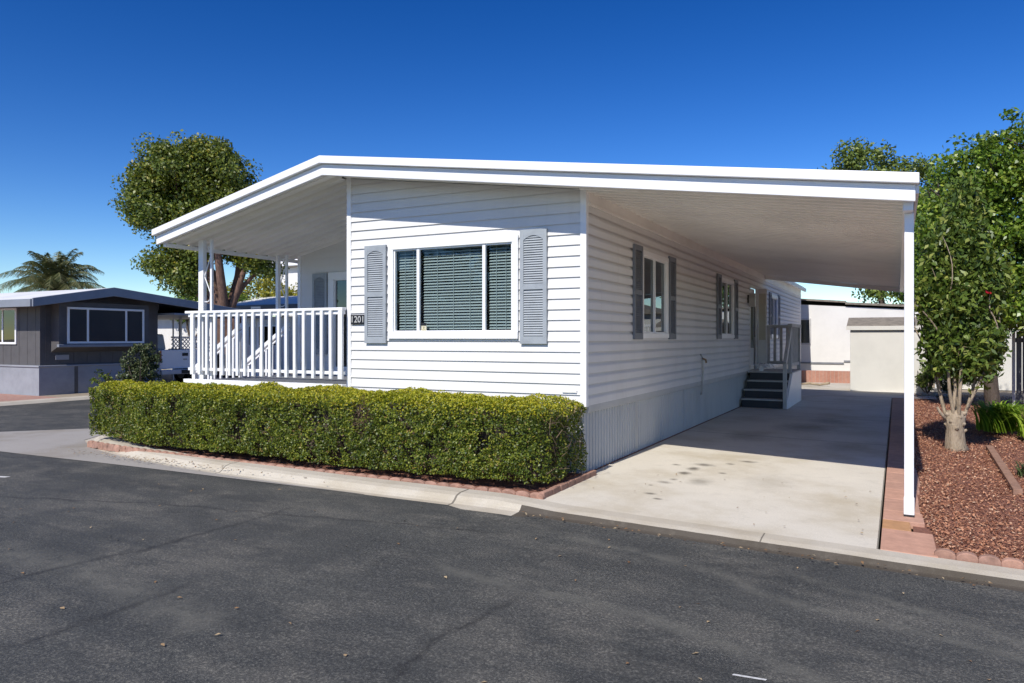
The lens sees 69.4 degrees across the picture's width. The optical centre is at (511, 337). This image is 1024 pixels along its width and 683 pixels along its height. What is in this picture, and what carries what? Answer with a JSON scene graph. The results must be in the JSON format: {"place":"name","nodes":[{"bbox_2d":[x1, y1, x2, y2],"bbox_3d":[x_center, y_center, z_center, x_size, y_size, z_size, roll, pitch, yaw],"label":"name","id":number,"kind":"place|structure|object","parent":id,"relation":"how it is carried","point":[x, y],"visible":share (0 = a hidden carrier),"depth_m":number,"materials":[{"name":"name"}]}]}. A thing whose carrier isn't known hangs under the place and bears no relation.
{"place":"outdoors","nodes":[
{"label":"outdoors","id":0,"kind":"place"},
{"bbox_2d":[0,399,112,431],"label":"side street","id":1,"kind":"structure","parent":0,"point":[54,415],"depth_m":15.63,"materials":[{"name":"asphalt"}]},
{"bbox_2d":[116,341,162,381],"bbox_3d":[-10.159,0.860,20.188,1.157,1.546,0.993,0,0,-25],"label":"bush","id":2,"kind":"object","parent":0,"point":[142,368],"visible":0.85,"depth_m":19.98,"materials":[{"name":"green plant"}]},
{"bbox_2d":[46,369,297,396],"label":"neighbour lot","id":3,"kind":"structure","parent":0,"point":[167,378],"depth_m":27.39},
{"bbox_2d":[0,394,59,401],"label":"brick drive","id":4,"kind":"structure","parent":3,"relation":"on","point":[8,397],"depth_m":19.77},
{"bbox_2d":[0,395,93,405],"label":"curb","id":5,"kind":"structure","parent":3,"relation":"on","point":[32,401],"depth_m":19.04,"materials":[{"name":"concrete"}]},
{"bbox_2d":[0,248,104,292],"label":"palm tree","id":6,"kind":"object","parent":3,"relation":"on","point":[60,271],"visible":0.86,"depth_m":44.34,"materials":[{"name":"green plant"}]},
{"bbox_2d":[89,369,115,384],"bbox_3d":[-11.835,1.248,21.447,0.692,0.736,0.586,0,0,11],"label":"bare shrub","id":7,"kind":"object","parent":3,"relation":"on","point":[105,377],"visible":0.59,"depth_m":21.33,"materials":[{"name":"green plant"}]},
{"bbox_2d":[0,287,267,395],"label":"mobile home","id":8,"kind":"object","parent":3,"relation":"on","point":[58,342],"visible":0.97,"depth_m":21.39,"materials":[{"name":"wood"}]},
{"bbox_2d":[0,308,16,343],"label":"window","id":9,"kind":"structure","parent":8,"relation":"in","point":[8,316],"depth_m":21.30,"materials":[{"name":"white paint"}]},
{"bbox_2d":[67,307,143,343],"bbox_3d":[-12.004,-0.360,21.962,0.040,1.040,2.400,0,0,28],"label":"window","id":10,"kind":"structure","parent":8,"relation":"in","point":[85,325],"depth_m":21.88,"materials":[{"name":"glass"}]},
{"bbox_2d":[158,334,196,381],"bbox_3d":[-13.341,0.720,26.133,5.570,1.759,1.940,0,0,28],"label":"pickup truck","id":11,"kind":"object","parent":3,"relation":"on","point":[176,362],"visible":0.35,"depth_m":24.74,"materials":[{"name":"white paint"}]},
{"bbox_2d":[171,336,209,358],"bbox_3d":[-12.780,0.550,29.534,0.080,1.220,1.875,0,0,28],"label":"lattice screen","id":12,"kind":"object","parent":3,"relation":"on","point":[183,337],"visible":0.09,"depth_m":29.20,"materials":[{"name":"white paint"}]},
{"bbox_2d":[108,129,289,376],"bbox_3d":[-13.122,-3.414,31.068,7.174,10.359,5.319,0,0,28],"label":"broadleaf tree","id":13,"kind":"object","parent":3,"relation":"on","point":[168,182],"visible":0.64,"depth_m":30.11,"materials":[{"name":"green plant"}]},
{"bbox_2d":[174,292,258,347],"bbox_3d":[-15.244,-0.372,37.247,5.162,4.175,2.978,0,0,-6],"label":"tree","id":14,"kind":"object","parent":3,"relation":"on","point":[242,297],"visible":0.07,"depth_m":36.92,"materials":[{"name":"green plant"}]},
{"bbox_2d":[158,296,297,369],"bbox_3d":[-13.992,-0.275,39.341,20.800,3.750,7.180,0,0,28],"label":"mobile home","id":15,"kind":"object","parent":3,"relation":"on","point":[165,328],"visible":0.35,"depth_m":35.09,"materials":[{"name":"white paint"}]},
{"bbox_2d":[248,325,275,346],"bbox_3d":[-11.756,-0.100,34.870,1.900,1.000,0.040,0,0,28],"label":"window","id":16,"kind":"structure","parent":15,"relation":"in","point":[265,326],"depth_m":34.80,"materials":[{"name":"glass"}]},
{"bbox_2d":[181,272,297,315],"bbox_3d":[-14.026,-0.984,39.343,7.119,5.397,3.127,0,0,-4],"label":"tree","id":17,"kind":"object","parent":3,"relation":"on","point":[258,285],"visible":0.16,"depth_m":38.96,"materials":[{"name":"green plant"}]},
{"bbox_2d":[0,428,360,493],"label":"cross gutter","id":18,"kind":"object","parent":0,"point":[46,443],"visible":0.89,"depth_m":11.04,"materials":[{"name":"concrete"}]},
{"bbox_2d":[87,440,93,447],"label":"garden edging","id":19,"kind":"object","parent":18,"relation":"on","point":[89,443],"visible":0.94,"depth_m":11.14,"materials":[{"name":"concrete"}]},
{"bbox_2d":[272,259,297,315],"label":"white building","id":20,"kind":"structure","parent":0,"point":[293,274],"depth_m":44.40,"materials":[{"name":"white paint"}]},
{"bbox_2d":[119,406,741,493],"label":"garden ground","id":21,"kind":"structure","parent":0,"point":[488,483],"depth_m":8.88,"materials":[{"name":"soil"}]},
{"bbox_2d":[192,323,290,378],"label":"porch stairs","id":22,"kind":"structure","parent":21,"relation":"on","point":[195,375],"depth_m":13.30,"materials":[{"name":"grey paint"}]},
{"bbox_2d":[88,379,587,490],"bbox_3d":[-2.828,1.161,9.830,8.150,1.134,1.428,0,0,28],"label":"hedge","id":23,"kind":"object","parent":21,"relation":"on","point":[476,435],"visible":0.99,"depth_m":8.74,"materials":[{"name":"green plant"}]},
{"bbox_2d":[389,477,401,480],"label":"garden edging","id":24,"kind":"object","parent":21,"relation":"on","point":[396,479],"visible":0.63,"depth_m":8.19,"materials":[{"name":"concrete"}]},
{"bbox_2d":[401,478,412,482],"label":"garden edging","id":25,"kind":"object","parent":21,"relation":"on","point":[407,480],"visible":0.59,"depth_m":8.11,"materials":[{"name":"concrete"}]},
{"bbox_2d":[413,479,424,483],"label":"garden edging","id":26,"kind":"object","parent":21,"relation":"on","point":[419,481],"visible":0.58,"depth_m":8.04,"materials":[{"name":"brick"}]},
{"bbox_2d":[425,481,437,484],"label":"garden edging","id":27,"kind":"object","parent":21,"relation":"on","point":[431,482],"visible":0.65,"depth_m":7.97,"materials":[{"name":"brick"}]},
{"bbox_2d":[437,482,449,486],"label":"garden edging","id":28,"kind":"object","parent":21,"relation":"on","point":[443,484],"visible":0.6,"depth_m":7.89,"materials":[{"name":"brick"}]},
{"bbox_2d":[449,483,462,487],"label":"garden edging","id":29,"kind":"object","parent":21,"relation":"on","point":[455,485],"visible":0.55,"depth_m":7.82,"materials":[{"name":"brick"}]},
{"bbox_2d":[462,485,475,489],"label":"garden edging","id":30,"kind":"object","parent":21,"relation":"on","point":[469,487],"visible":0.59,"depth_m":7.74,"materials":[{"name":"concrete"}]},
{"bbox_2d":[475,486,488,490],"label":"garden edging","id":31,"kind":"object","parent":21,"relation":"on","point":[482,488],"visible":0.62,"depth_m":7.67,"materials":[{"name":"concrete"}]},
{"bbox_2d":[488,487,501,492],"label":"garden edging","id":32,"kind":"object","parent":21,"relation":"on","point":[494,489],"visible":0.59,"depth_m":7.60,"materials":[{"name":"concrete"}]},
{"bbox_2d":[502,489,515,494],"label":"garden edging","id":33,"kind":"object","parent":21,"relation":"on","point":[509,491],"visible":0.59,"depth_m":7.52,"materials":[{"name":"concrete"}]},
{"bbox_2d":[516,491,529,496],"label":"garden edging","id":34,"kind":"object","parent":21,"relation":"on","point":[523,493],"visible":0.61,"depth_m":7.46,"materials":[{"name":"concrete"}]},
{"bbox_2d":[152,155,918,517],"bbox_3d":[4.252,-0.365,18.868,10.488,4.130,22.310,0,0,28],"label":"mobile home","id":35,"kind":"object","parent":21,"relation":"on","point":[628,307],"visible":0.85,"depth_m":9.97,"materials":[{"name":"white plastic"}]},
{"bbox_2d":[328,271,346,374],"bbox_3d":[-2.828,-0.260,13.196,1.120,1.860,0.075,0,0,28],"label":"porch door","id":36,"kind":"structure","parent":35,"relation":"in","point":[337,281],"depth_m":13.37,"materials":[{"name":"white paint"}]},
{"bbox_2d":[388,234,518,338],"bbox_3d":[-0.610,-0.630,9.891,1.970,1.280,0.845,0,0,28],"label":"picture window","id":37,"kind":"structure","parent":35,"relation":"in","point":[463,288],"depth_m":9.73,"materials":[{"name":"glass"}]},
{"bbox_2d":[643,250,668,337],"bbox_3d":[2.146,-0.630,11.146,0.075,1.260,1.350,0,0,28],"label":"window","id":38,"kind":"structure","parent":35,"relation":"in","point":[655,267],"depth_m":11.14,"materials":[{"name":"white paint"}]},
{"bbox_2d":[722,277,734,337],"bbox_3d":[4.597,-0.630,15.845,0.075,1.260,1.350,0,0,28],"label":"window","id":39,"kind":"structure","parent":35,"relation":"in","point":[727,285],"depth_m":15.85,"materials":[{"name":"glass"}]},
{"bbox_2d":[748,285,756,369],"bbox_3d":[6.068,-0.260,18.715,0.090,2.120,1.040,0,0,28],"label":"side door","id":40,"kind":"structure","parent":35,"relation":"in","point":[751,309],"depth_m":18.87,"materials":[{"name":"white glass"}]},
{"bbox_2d":[758,289,766,362],"bbox_3d":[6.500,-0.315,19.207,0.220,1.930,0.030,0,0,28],"label":"storm door","id":41,"kind":"structure","parent":35,"relation":"in","point":[762,344],"depth_m":19.19,"materials":[{"name":"metal"}]},
{"bbox_2d":[754,295,777,337],"bbox_3d":[7.389,-0.630,22.030,0.845,1.260,1.300,0,0,28],"label":"window","id":42,"kind":"structure","parent":35,"relation":"in","point":[774,298],"depth_m":22.12,"materials":[{"name":"glass"}]},
{"bbox_2d":[529,492,544,499],"bbox_3d":[0.252,1.600,7.402,0.155,0.105,0.050,4,9,28],"label":"garden edging","id":43,"kind":"object","parent":21,"relation":"on","point":[536,495],"visible":0.66,"depth_m":7.38,"materials":[{"name":"concrete"}]},
{"bbox_2d":[0,451,1023,682],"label":"road","id":44,"kind":"structure","parent":0,"point":[333,577],"depth_m":4.77,"materials":[{"name":"asphalt"}]},
{"bbox_2d":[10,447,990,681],"bbox_3d":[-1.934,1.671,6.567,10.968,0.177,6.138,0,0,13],"label":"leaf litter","id":45,"kind":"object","parent":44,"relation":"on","point":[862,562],"visible":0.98,"depth_m":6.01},
{"bbox_2d":[733,674,766,680],"bbox_3d":[1.204,1.719,3.751,0.170,0.004,0.019,0,0,19],"label":"painted mark","id":46,"kind":"object","parent":44,"relation":"on","point":[749,677],"visible":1,"depth_m":3.75,"materials":[{"name":"paint"}]},
{"bbox_2d":[0,0,1023,316],"label":"sky","id":47,"kind":"structure","parent":0,"point":[289,83],"materials":[{"name":"blue"}]},
{"bbox_2d":[201,395,912,548],"bbox_3d":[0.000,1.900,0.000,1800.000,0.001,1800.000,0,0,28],"label":"ground","id":48,"kind":"structure","parent":0,"point":[884,485],"depth_m":9.13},
{"bbox_2d":[85,433,1023,591],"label":"curb","id":49,"kind":"structure","parent":48,"relation":"on","point":[852,555],"depth_m":6.72,"materials":[{"name":"concrete"}]},
{"bbox_2d":[92,441,98,448],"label":"garden edging","id":50,"kind":"object","parent":49,"relation":"on","point":[94,444],"visible":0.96,"depth_m":11.04,"materials":[{"name":"brick"}]},
{"bbox_2d":[97,442,103,449],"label":"garden edging","id":51,"kind":"object","parent":49,"relation":"on","point":[99,445],"visible":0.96,"depth_m":10.94,"materials":[{"name":"concrete"}]},
{"bbox_2d":[102,443,108,450],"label":"garden edging","id":52,"kind":"object","parent":49,"relation":"on","point":[105,446],"visible":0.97,"depth_m":10.85,"materials":[{"name":"brick"}]},
{"bbox_2d":[107,444,115,451],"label":"garden edging","id":53,"kind":"object","parent":49,"relation":"on","point":[110,447],"visible":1,"depth_m":10.76,"materials":[{"name":"brick"}]},
{"bbox_2d":[113,445,120,451],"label":"garden edging","id":54,"kind":"object","parent":49,"relation":"on","point":[116,448],"visible":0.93,"depth_m":10.67,"materials":[{"name":"concrete"}]},
{"bbox_2d":[119,446,126,451],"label":"garden edging","id":55,"kind":"object","parent":49,"relation":"on","point":[122,448],"visible":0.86,"depth_m":10.57,"materials":[{"name":"brick"}]},
{"bbox_2d":[125,446,133,451],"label":"garden edging","id":56,"kind":"object","parent":49,"relation":"on","point":[128,448],"visible":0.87,"depth_m":10.51,"materials":[{"name":"concrete"}]},
{"bbox_2d":[540,395,891,548],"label":"driveway","id":57,"kind":"structure","parent":0,"point":[816,459],"depth_m":8.83,"materials":[{"name":"concrete"}]},
{"bbox_2d":[539,489,552,497],"bbox_3d":[0.343,1.597,7.490,0.060,0.105,0.200,0,0,29],"label":"garden edging","id":58,"kind":"object","parent":57,"relation":"on","point":[547,492],"visible":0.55,"depth_m":7.47,"materials":[{"name":"concrete"}]},
{"bbox_2d":[549,485,559,494],"bbox_3d":[0.438,1.597,7.672,0.060,0.105,0.200,0,0,25],"label":"garden edging","id":59,"kind":"object","parent":57,"relation":"on","point":[556,488],"visible":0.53,"depth_m":7.65,"materials":[{"name":"concrete"}]},
{"bbox_2d":[558,482,567,490],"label":"garden edging","id":60,"kind":"object","parent":57,"relation":"on","point":[563,485],"visible":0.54,"depth_m":7.83,"materials":[{"name":"concrete"}]},
{"bbox_2d":[565,479,575,487],"bbox_3d":[0.628,1.597,8.036,0.060,0.105,0.200,0,0,26],"label":"garden edging","id":61,"kind":"object","parent":57,"relation":"on","point":[571,482],"visible":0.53,"depth_m":8.02,"materials":[{"name":"brick"}]},
{"bbox_2d":[571,476,582,483],"bbox_3d":[0.722,1.597,8.218,0.060,0.105,0.200,0,0,28],"label":"garden edging","id":62,"kind":"object","parent":57,"relation":"on","point":[579,479],"visible":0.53,"depth_m":8.20,"materials":[{"name":"concrete"}]},
{"bbox_2d":[578,473,589,480],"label":"garden edging","id":63,"kind":"object","parent":57,"relation":"on","point":[586,476],"visible":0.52,"depth_m":8.39,"materials":[{"name":"brick"}]},
{"bbox_2d":[585,470,595,477],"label":"garden edging","id":64,"kind":"object","parent":57,"relation":"on","point":[592,473],"visible":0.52,"depth_m":8.56,"materials":[{"name":"concrete"}]},
{"bbox_2d":[741,324,800,408],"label":"entry steps","id":65,"kind":"structure","parent":57,"relation":"on","point":[777,388],"depth_m":17.45,"materials":[{"name":"blue paint"}]},
{"bbox_2d":[751,363,777,370],"bbox_3d":[6.114,0.695,17.948,0.631,0.209,0.298,0,0,28],"label":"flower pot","id":66,"kind":"object","parent":65,"relation":"on","point":[761,367],"visible":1,"depth_m":17.94,"materials":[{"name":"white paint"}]},
{"bbox_2d":[801,382,934,398],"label":"patio","id":67,"kind":"structure","parent":0,"point":[836,389],"depth_m":21.67,"materials":[{"name":"concrete"}]},
{"bbox_2d":[801,382,829,385],"bbox_3d":[10.040,1.511,24.534,0.924,0.147,0.235,0,0,18],"label":"curb","id":68,"kind":"object","parent":67,"relation":"on","point":[817,384],"visible":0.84,"depth_m":24.50,"materials":[{"name":"beige concrete"}]},
{"bbox_2d":[801,370,849,382],"bbox_3d":[11.502,1.400,26.483,2.100,0.440,0.400,0,0,28],"label":"brick planter","id":69,"kind":"object","parent":67,"relation":"on","point":[818,376],"visible":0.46,"depth_m":26.42,"materials":[{"name":"brick"}]},
{"bbox_2d":[914,364,944,393],"bbox_3d":[11.850,1.147,21.015,0.802,0.974,0.731,0,0,-5],"label":"bush","id":70,"kind":"object","parent":67,"relation":"on","point":[923,379],"visible":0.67,"depth_m":20.96,"materials":[{"name":"green plant"}]},
{"bbox_2d":[820,383,1015,401],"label":"yard ground","id":71,"kind":"structure","parent":0,"point":[1004,393],"depth_m":21.22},
{"bbox_2d":[800,298,918,370],"bbox_3d":[13.245,-0.069,30.581,9.600,3.538,5.920,0,0,28],"label":"mobile home","id":72,"kind":"object","parent":71,"relation":"on","point":[825,339],"visible":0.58,"depth_m":28.03,"materials":[{"name":"white paint"}]},
{"bbox_2d":[801,318,810,344],"bbox_3d":[11.147,-0.250,28.450,0.650,1.000,0.040,0,0,28],"label":"window","id":73,"kind":"structure","parent":72,"relation":"in","point":[805,322],"depth_m":28.38,"materials":[{"name":"grey paint"}]},
{"bbox_2d":[817,136,947,303],"bbox_3d":[18.839,-4.026,35.837,7.450,11.499,5.055,0,0,6],"label":"tree","id":74,"kind":"object","parent":71,"relation":"on","point":[859,162],"visible":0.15,"depth_m":35.35,"materials":[{"name":"green plant"}]},
{"bbox_2d":[846,317,926,392],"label":"storage shed","id":75,"kind":"structure","parent":71,"relation":"on","point":[876,354],"depth_m":22.03,"materials":[{"name":"beige paint"}]},
{"bbox_2d":[886,230,928,308],"bbox_3d":[15.541,-1.311,27.488,3.026,6.055,2.946,0,0,28],"label":"tree","id":76,"kind":"object","parent":71,"relation":"on","point":[916,260],"visible":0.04,"depth_m":27.11,"materials":[{"name":"green plant"}]},
{"bbox_2d":[936,376,969,393],"bbox_3d":[12.242,1.171,20.579,0.941,0.928,0.769,0,0,17],"label":"bush","id":77,"kind":"object","parent":71,"relation":"on","point":[943,387],"visible":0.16,"depth_m":20.57,"materials":[{"name":"green plant"}]},
{"bbox_2d":[940,328,1023,390],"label":"tan shed","id":78,"kind":"structure","parent":71,"relation":"on","point":[1005,381],"depth_m":22.57,"materials":[{"name":"beige paint"}]},
{"bbox_2d":[913,395,1023,562],"bbox_3d":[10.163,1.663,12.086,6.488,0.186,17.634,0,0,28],"label":"bark mulch","id":79,"kind":"object","parent":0,"point":[955,518],"visible":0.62,"depth_m":8.22,"materials":[{"name":"wood"}]},
{"bbox_2d":[887,460,903,466],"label":"paver","id":80,"kind":"object","parent":79,"relation":"on","point":[895,463],"visible":0.48,"depth_m":9.72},
{"bbox_2d":[888,454,903,461],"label":"paver","id":81,"kind":"object","parent":79,"relation":"on","point":[895,457],"visible":0.41,"depth_m":10.19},
{"bbox_2d":[889,440,903,444],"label":"paver","id":82,"kind":"object","parent":79,"relation":"on","point":[896,442],"visible":0.44,"depth_m":11.57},
{"bbox_2d":[889,436,903,439],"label":"paver","id":83,"kind":"object","parent":79,"relation":"on","point":[895,438],"visible":0.33,"depth_m":12.01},
{"bbox_2d":[890,432,903,436],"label":"paver","id":84,"kind":"object","parent":79,"relation":"on","point":[895,434],"visible":0.39,"depth_m":12.47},
{"bbox_2d":[890,428,903,432],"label":"paver","id":85,"kind":"object","parent":79,"relation":"on","point":[898,430],"visible":0.4,"depth_m":12.98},
{"bbox_2d":[890,426,903,428],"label":"paver","id":86,"kind":"object","parent":79,"relation":"on","point":[896,427],"visible":0.27,"depth_m":13.39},
{"bbox_2d":[882,519,911,531],"bbox_3d":[3.439,1.704,6.615,0.230,0.072,0.356,0,0,28],"label":"paver","id":87,"kind":"object","parent":79,"relation":"on","point":[896,525],"visible":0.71,"depth_m":6.60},
{"bbox_2d":[890,422,903,425],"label":"paver","id":88,"kind":"object","parent":79,"relation":"on","point":[896,424],"visible":0.39,"depth_m":13.83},
{"bbox_2d":[891,417,903,419],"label":"paver","id":89,"kind":"object","parent":79,"relation":"on","point":[896,418],"visible":0.35,"depth_m":14.78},
{"bbox_2d":[891,414,903,417],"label":"paver","id":90,"kind":"object","parent":79,"relation":"on","point":[897,415],"visible":0.32,"depth_m":15.31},
{"bbox_2d":[888,444,914,453],"bbox_3d":[5.827,1.673,11.063,0.350,0.075,0.529,0,0,28],"label":"paver","id":91,"kind":"object","parent":79,"relation":"on","point":[896,447],"visible":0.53,"depth_m":11.07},
{"bbox_2d":[888,449,914,457],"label":"paver","id":92,"kind":"object","parent":79,"relation":"on","point":[900,452],"visible":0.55,"depth_m":10.62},
{"bbox_2d":[884,498,919,513],"bbox_3d":[3.890,1.703,7.386,0.316,0.078,0.571,0,0,28],"label":"paver","id":93,"kind":"object","parent":79,"relation":"on","point":[894,504],"visible":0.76,"depth_m":7.37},
{"bbox_2d":[885,488,918,503],"bbox_3d":[4.147,1.699,7.882,0.312,0.077,0.537,0,0,28],"label":"paver","id":94,"kind":"object","parent":79,"relation":"on","point":[894,493],"visible":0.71,"depth_m":7.87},
{"bbox_2d":[887,466,916,474],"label":"paver","id":95,"kind":"object","parent":79,"relation":"on","point":[891,469],"visible":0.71,"depth_m":9.25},
{"bbox_2d":[885,481,919,494],"bbox_3d":[4.381,1.695,8.309,0.334,0.077,0.429,0,0,28],"label":"paver","id":96,"kind":"object","parent":79,"relation":"on","point":[895,485],"visible":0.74,"depth_m":8.28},
{"bbox_2d":[886,472,919,486],"bbox_3d":[4.632,1.692,8.773,0.350,0.078,0.602,0,0,28],"label":"paver","id":97,"kind":"object","parent":79,"relation":"on","point":[894,477],"visible":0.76,"depth_m":8.75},
{"bbox_2d":[883,510,924,528],"bbox_3d":[3.671,1.705,6.939,0.340,0.075,0.408,0,0,28],"label":"paver","id":98,"kind":"object","parent":79,"relation":"on","point":[917,520],"visible":0.74,"depth_m":6.87,"materials":[{"name":"brick"}]},
{"bbox_2d":[880,528,937,557],"bbox_3d":[3.258,1.706,6.084,0.400,0.076,0.745,0,0,28],"label":"paver","id":99,"kind":"object","parent":79,"relation":"on","point":[909,542],"visible":0.74,"depth_m":6.05,"materials":[{"name":"brick"}]},
{"bbox_2d":[927,391,938,396],"bbox_3d":[11.571,1.565,20.337,0.295,0.178,0.294,0,0,-21],"label":"garden rock","id":100,"kind":"object","parent":79,"relation":"on","point":[936,394],"visible":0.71,"depth_m":20.26,"materials":[{"name":"stone"}]},
{"bbox_2d":[934,548,955,559],"bbox_3d":[3.336,1.688,5.703,0.145,0.125,0.060,1,2,30],"label":"garden edging","id":101,"kind":"object","parent":79,"relation":"on","point":[944,553],"visible":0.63,"depth_m":5.68,"materials":[{"name":"concrete"}]},
{"bbox_2d":[956,551,977,562],"bbox_3d":[3.464,1.692,5.636,0.145,0.125,0.060,-2,3,25],"label":"garden edging","id":102,"kind":"object","parent":79,"relation":"on","point":[966,556],"visible":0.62,"depth_m":5.61,"materials":[{"name":"concrete"}]},
{"bbox_2d":[914,130,1023,406],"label":"leafy tree","id":103,"kind":"object","parent":79,"relation":"on","point":[1008,230],"visible":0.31,"depth_m":15.84,"materials":[{"name":"green plant"}]},
{"bbox_2d":[914,169,1023,451],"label":"multi stem tree","id":104,"kind":"object","parent":79,"relation":"on","point":[963,295],"visible":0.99,"depth_m":10.94,"materials":[{"name":"green plant"}]},
{"bbox_2d":[978,554,1000,565],"bbox_3d":[3.593,1.696,5.570,0.145,0.125,0.060,-1,-1,27],"label":"garden edging","id":105,"kind":"object","parent":79,"relation":"on","point":[987,559],"visible":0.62,"depth_m":5.55,"materials":[{"name":"concrete"}]},
{"bbox_2d":[964,400,1023,433],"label":"strap leaf plant","id":106,"kind":"object","parent":79,"relation":"on","point":[994,418],"visible":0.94,"depth_m":12.66,"materials":[{"name":"plant"}]},
{"bbox_2d":[970,107,1023,285],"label":"leafy tree","id":107,"kind":"object","parent":79,"relation":"on","point":[1005,134],"visible":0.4,"depth_m":15.99,"materials":[{"name":"green plant"}]},
{"bbox_2d":[986,445,1022,494],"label":"timber edging","id":108,"kind":"object","parent":79,"relation":"on","point":[1009,478],"visible":0.99,"depth_m":9.08,"materials":[{"name":"wood"}]},
{"bbox_2d":[1001,557,1023,569],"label":"garden edging","id":109,"kind":"object","parent":79,"relation":"on","point":[1012,562],"visible":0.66,"depth_m":5.48,"materials":[{"name":"concrete"}]},
{"bbox_2d":[1004,408,1023,436],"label":"strap leaf plant","id":110,"kind":"object","parent":79,"relation":"on","point":[1021,424],"visible":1,"depth_m":12.02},
{"bbox_2d":[1012,331,1023,404],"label":"dark fence","id":111,"kind":"object","parent":79,"relation":"on","point":[1019,368],"visible":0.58,"depth_m":17.02,"materials":[{"name":"metal"}]},
{"bbox_2d":[1012,460,1023,476],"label":"plant","id":112,"kind":"object","parent":79,"relation":"on","point":[1020,471],"visible":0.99,"depth_m":9.12,"materials":[{"name":"green plant"}]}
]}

